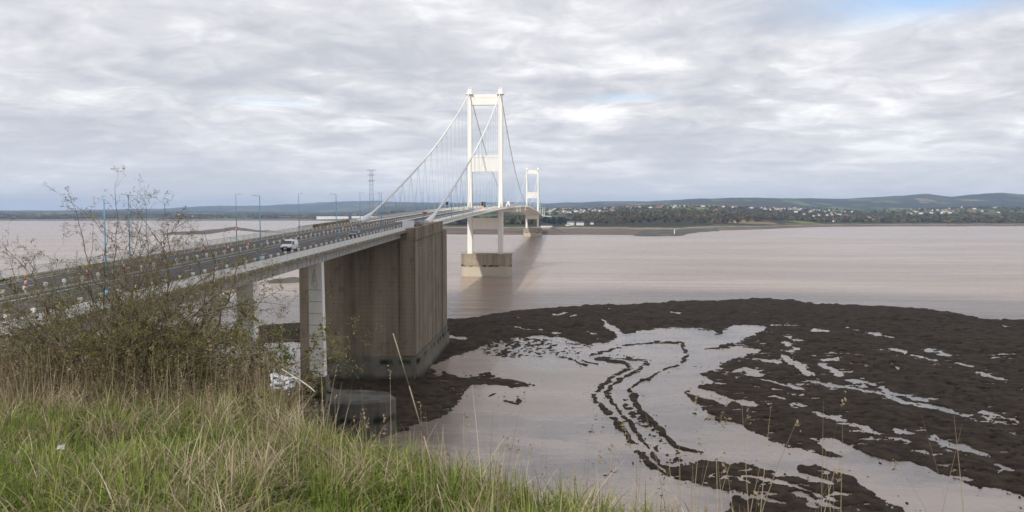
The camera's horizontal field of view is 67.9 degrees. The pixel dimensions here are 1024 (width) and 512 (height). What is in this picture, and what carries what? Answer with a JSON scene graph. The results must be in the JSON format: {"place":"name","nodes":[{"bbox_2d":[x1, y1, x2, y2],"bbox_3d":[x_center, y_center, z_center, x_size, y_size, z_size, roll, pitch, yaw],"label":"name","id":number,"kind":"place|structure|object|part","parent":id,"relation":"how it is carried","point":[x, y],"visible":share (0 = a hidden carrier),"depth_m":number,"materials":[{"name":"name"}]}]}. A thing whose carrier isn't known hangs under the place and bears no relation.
{"place":"outdoors","nodes":[
{"label":"outdoors","id":0,"kind":"place"},
{"bbox_2d":[159,227,281,234],"bbox_3d":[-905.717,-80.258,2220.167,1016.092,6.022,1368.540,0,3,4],"label":"rock ledge","id":1,"kind":"object","parent":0,"point":[211,231],"visible":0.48,"depth_m":1873.52,"materials":[{"name":"brown stone"}]},
{"bbox_2d":[0,206,504,321],"bbox_3d":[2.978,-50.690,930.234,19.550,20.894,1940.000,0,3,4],"label":"road","id":2,"kind":"structure","parent":0,"point":[273,252],"depth_m":119.47,"materials":[{"name":"grey asphalt"}]},
{"bbox_2d":[1,209,482,310],"bbox_3d":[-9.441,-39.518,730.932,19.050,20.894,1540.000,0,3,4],"label":"road marking","id":3,"kind":"object","parent":2,"relation":"on","point":[219,258],"visible":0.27,"depth_m":125.10,"materials":[{"name":"white paint"}]},
{"bbox_2d":[280,239,297,250],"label":"van","id":4,"kind":"object","parent":2,"relation":"on","point":[290,244],"visible":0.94,"depth_m":134.67,"materials":[{"name":"white metal"}]},
{"bbox_2d":[349,230,360,236],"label":"car","id":5,"kind":"object","parent":2,"relation":"on","point":[355,232],"visible":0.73,"depth_m":173.21,"materials":[{"name":"grey metal"}]},
{"bbox_2d":[268,277,298,282],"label":"rock ledge","id":6,"kind":"object","parent":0,"point":[291,280],"visible":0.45,"depth_m":516.30,"materials":[{"name":"brown stone"}]},
{"bbox_2d":[0,363,698,511],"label":"ground","id":7,"kind":"structure","parent":0,"point":[314,403],"depth_m":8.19,"materials":[{"name":"green plant"}]},
{"bbox_2d":[0,304,156,405],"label":"bramble thicket","id":8,"kind":"object","parent":7,"relation":"on","point":[37,377],"visible":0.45,"depth_m":8.83,"materials":[{"name":"green plant"}]},
{"bbox_2d":[0,277,212,370],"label":"bramble thicket","id":9,"kind":"object","parent":7,"relation":"on","point":[79,324],"visible":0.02,"depth_m":12.72,"materials":[{"name":"green plant"}]},
{"bbox_2d":[0,311,213,409],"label":"bramble thicket","id":10,"kind":"object","parent":7,"relation":"on","point":[118,374],"visible":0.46,"depth_m":8.61,"materials":[{"name":"green plant"}]},
{"bbox_2d":[0,165,382,405],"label":"hawthorn bush","id":11,"kind":"object","parent":7,"relation":"on","point":[143,330],"visible":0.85,"depth_m":8.92,"materials":[{"name":"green plant"}]},
{"bbox_2d":[0,229,406,413],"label":"approach viaduct","id":12,"kind":"object","parent":7,"relation":"on","point":[314,263],"visible":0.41,"depth_m":134.85,"materials":[{"name":"concrete"}]},
{"bbox_2d":[91,198,107,296],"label":"street lamp","id":13,"kind":"object","parent":12,"relation":"on","point":[104,238],"visible":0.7,"depth_m":71.37,"materials":[{"name":"blue metal"}]},
{"bbox_2d":[128,195,135,260],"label":"street lamp","id":14,"kind":"object","parent":12,"relation":"on","point":[129,224],"visible":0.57,"depth_m":114.80,"materials":[{"name":"blue metal"}]},
{"bbox_2d":[0,225,311,277],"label":"parapet","id":15,"kind":"structure","parent":12,"relation":"on","point":[248,236],"depth_m":130.63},
{"bbox_2d":[0,227,322,280],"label":"crash barrier","id":16,"kind":"object","parent":12,"relation":"on","point":[144,255],"visible":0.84,"depth_m":124.13,"materials":[{"name":"beige metal"}]},
{"bbox_2d":[0,226,357,296],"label":"crash barrier","id":17,"kind":"object","parent":12,"relation":"on","point":[206,255],"visible":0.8,"depth_m":112.11,"materials":[{"name":"beige metal"}]},
{"bbox_2d":[2,227,396,321],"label":"crash barrier","id":18,"kind":"object","parent":12,"relation":"on","point":[227,266],"visible":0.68,"depth_m":110.36,"materials":[{"name":"beige metal"}]},
{"bbox_2d":[0,226,405,335],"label":"parapet","id":19,"kind":"structure","parent":12,"relation":"on","point":[287,257],"depth_m":103.03,"materials":[{"name":"white"}]},
{"bbox_2d":[251,195,261,260],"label":"street lamp","id":20,"kind":"object","parent":12,"relation":"on","point":[260,226],"visible":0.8,"depth_m":108.41,"materials":[{"name":"white"}]},
{"bbox_2d":[336,208,336,242],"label":"street lamp","id":21,"kind":"object","parent":12,"relation":"on","point":[336,225],"visible":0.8,"depth_m":145.45,"materials":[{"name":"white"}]},
{"bbox_2d":[381,199,381,231],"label":"street lamp","id":22,"kind":"object","parent":12,"relation":"on","point":[381,215],"visible":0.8,"depth_m":182.25,"materials":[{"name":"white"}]},
{"bbox_2d":[144,343,341,427],"bbox_3d":[-3.164,2.457,8.502,2.338,2.911,2.809,0,3,4],"label":"bramble thicket","id":23,"kind":"object","parent":7,"relation":"on","point":[253,381],"visible":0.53,"depth_m":8.43,"materials":[{"name":"green plant"}]},
{"bbox_2d":[270,370,294,391],"bbox_3d":[-2.507,1.372,8.256,0.278,0.258,0.186,0,3,4],"label":"plastic sheet","id":24,"kind":"object","parent":23,"relation":"on","point":[277,376],"visible":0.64,"depth_m":8.27,"materials":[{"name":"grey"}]},
{"bbox_2d":[282,369,314,391],"bbox_3d":[-2.276,1.322,8.098,0.477,0.208,0.065,1,3,23],"label":"dead branch","id":25,"kind":"object","parent":23,"relation":"on","point":[292,377],"visible":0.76,"depth_m":8.14,"materials":[{"name":"brown wood"}]},
{"bbox_2d":[158,291,342,398],"bbox_3d":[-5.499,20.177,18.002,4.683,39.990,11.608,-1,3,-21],"label":"bramble thicket","id":26,"kind":"object","parent":7,"relation":"on","point":[321,388],"visible":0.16,"depth_m":13.87,"materials":[{"name":"green plant"}]},
{"bbox_2d":[237,327,296,390],"bbox_3d":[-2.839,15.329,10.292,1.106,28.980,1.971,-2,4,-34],"label":"elder shrub","id":27,"kind":"object","parent":7,"relation":"on","point":[286,357],"visible":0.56,"depth_m":9.18,"materials":[{"name":"green plant"}]},
{"bbox_2d":[300,382,332,417],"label":"bramble thicket","id":28,"kind":"object","parent":7,"relation":"on","point":[318,395],"visible":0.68,"depth_m":132.85,"materials":[{"name":"green plant"}]},
{"bbox_2d":[393,333,444,511],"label":"dry stalk","id":29,"kind":"object","parent":7,"relation":"on","point":[420,425],"visible":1,"depth_m":2.55,"materials":[{"name":"beige plant"}]},
{"bbox_2d":[0,327,1001,511],"bbox_3d":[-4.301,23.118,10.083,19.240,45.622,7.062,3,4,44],"label":"dry grass","id":30,"kind":"structure","parent":7,"relation":"on","point":[259,464],"depth_m":5.74,"materials":[{"name":"plant"}]},
{"bbox_2d":[0,221,1023,346],"bbox_3d":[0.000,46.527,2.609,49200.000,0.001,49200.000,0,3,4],"label":"water","id":31,"kind":"structure","parent":0,"point":[977,271],"depth_m":680.55,"materials":[{"name":"brown liquid"}]},
{"bbox_2d":[368,170,375,213],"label":"electricity pylon","id":32,"kind":"object","parent":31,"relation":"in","point":[370,190],"visible":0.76,"depth_m":2536.55,"materials":[{"name":"grey metal"}]},
{"bbox_2d":[461,251,511,275],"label":"tower base","id":33,"kind":"object","parent":31,"relation":"in","point":[485,264],"visible":0.92,"depth_m":563.27,"materials":[{"name":"concrete"}]},
{"bbox_2d":[351,87,542,253],"bbox_3d":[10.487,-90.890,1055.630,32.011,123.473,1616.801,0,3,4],"label":"suspension bridge","id":34,"kind":"structure","parent":33,"relation":"on","point":[479,163],"depth_m":564.40,"materials":[{"name":"beige metal"}]},
{"bbox_2d":[327,206,470,228],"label":"crash barrier","id":35,"kind":"object","parent":34,"relation":"on","point":[390,216],"visible":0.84,"depth_m":285.69,"materials":[{"name":"beige metal"}]},
{"bbox_2d":[361,206,483,227],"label":"crash barrier","id":36,"kind":"object","parent":34,"relation":"on","point":[414,217],"visible":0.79,"depth_m":284.99,"materials":[{"name":"beige metal"}]},
{"bbox_2d":[397,206,497,227],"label":"crash barrier","id":37,"kind":"object","parent":34,"relation":"on","point":[452,214],"visible":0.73,"depth_m":326.70,"materials":[{"name":"beige metal"}]},
{"bbox_2d":[523,227,541,235],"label":"tower base","id":38,"kind":"object","parent":31,"relation":"in","point":[534,231],"visible":0.98,"depth_m":1547.81,"materials":[{"name":"concrete"}]},
{"bbox_2d":[0,193,1023,234],"bbox_3d":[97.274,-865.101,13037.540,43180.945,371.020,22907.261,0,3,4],"label":"hills","id":39,"kind":"structure","parent":0,"point":[928,201],"depth_m":7443.92,"materials":[{"name":"green plant"}]},
{"bbox_2d":[317,216,347,218],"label":"factory shed","id":40,"kind":"structure","parent":39,"relation":"on","point":[332,217],"depth_m":5023.73,"materials":[{"name":"white metal"}]},
{"bbox_2d":[0,204,1023,224],"bbox_3d":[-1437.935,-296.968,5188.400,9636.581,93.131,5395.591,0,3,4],"label":"distant woods","id":41,"kind":"object","parent":39,"relation":"on","point":[664,213],"visible":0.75,"depth_m":3449.62,"materials":[{"name":"green plant"}]},
{"bbox_2d":[550,227,571,233],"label":"slipway","id":42,"kind":"structure","parent":39,"relation":"on","point":[560,230],"depth_m":1879.41,"materials":[{"name":"concrete"}]},
{"bbox_2d":[0,0,1023,209],"label":"sky","id":43,"kind":"structure","parent":0,"point":[210,102],"materials":[{"name":"grey"}]},
{"bbox_2d":[9,297,1023,511],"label":"rock flats","id":44,"kind":"structure","parent":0,"point":[966,340],"depth_m":205.54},
{"bbox_2d":[82,308,1023,511],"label":"mud flats","id":45,"kind":"structure","parent":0,"point":[562,387],"depth_m":161.21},
{"bbox_2d":[330,389,395,439],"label":"concrete platform","id":46,"kind":"structure","parent":45,"relation":"on","point":[376,405],"depth_m":155.48,"materials":[{"name":"grey concrete"}]},
{"bbox_2d":[298,220,449,379],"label":"anchorage","id":47,"kind":"object","parent":45,"relation":"on","point":[397,288],"visible":0.81,"depth_m":209.43,"materials":[{"name":"concrete"}]},
{"bbox_2d":[402,221,413,227],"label":"equipment cabinet","id":48,"kind":"object","parent":47,"relation":"on","point":[408,224],"visible":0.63,"depth_m":210.53,"materials":[{"name":"white metal"}]},
{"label":"door","id":49,"kind":"part","parent":48,"relation":"part of","materials":[{"name":"white metal"}]},
{"bbox_2d":[414,222,421,226],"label":"equipment cabinet","id":50,"kind":"object","parent":47,"relation":"on","point":[418,224],"visible":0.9,"depth_m":221.61,"materials":[{"name":"grey metal"}]},
{"bbox_2d":[634,228,718,235],"bbox_3d":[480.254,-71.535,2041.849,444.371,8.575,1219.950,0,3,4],"label":"point rock","id":51,"kind":"object","parent":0,"point":[667,232],"visible":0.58,"depth_m":1690.65,"materials":[{"name":"brown stone"}]}
]}

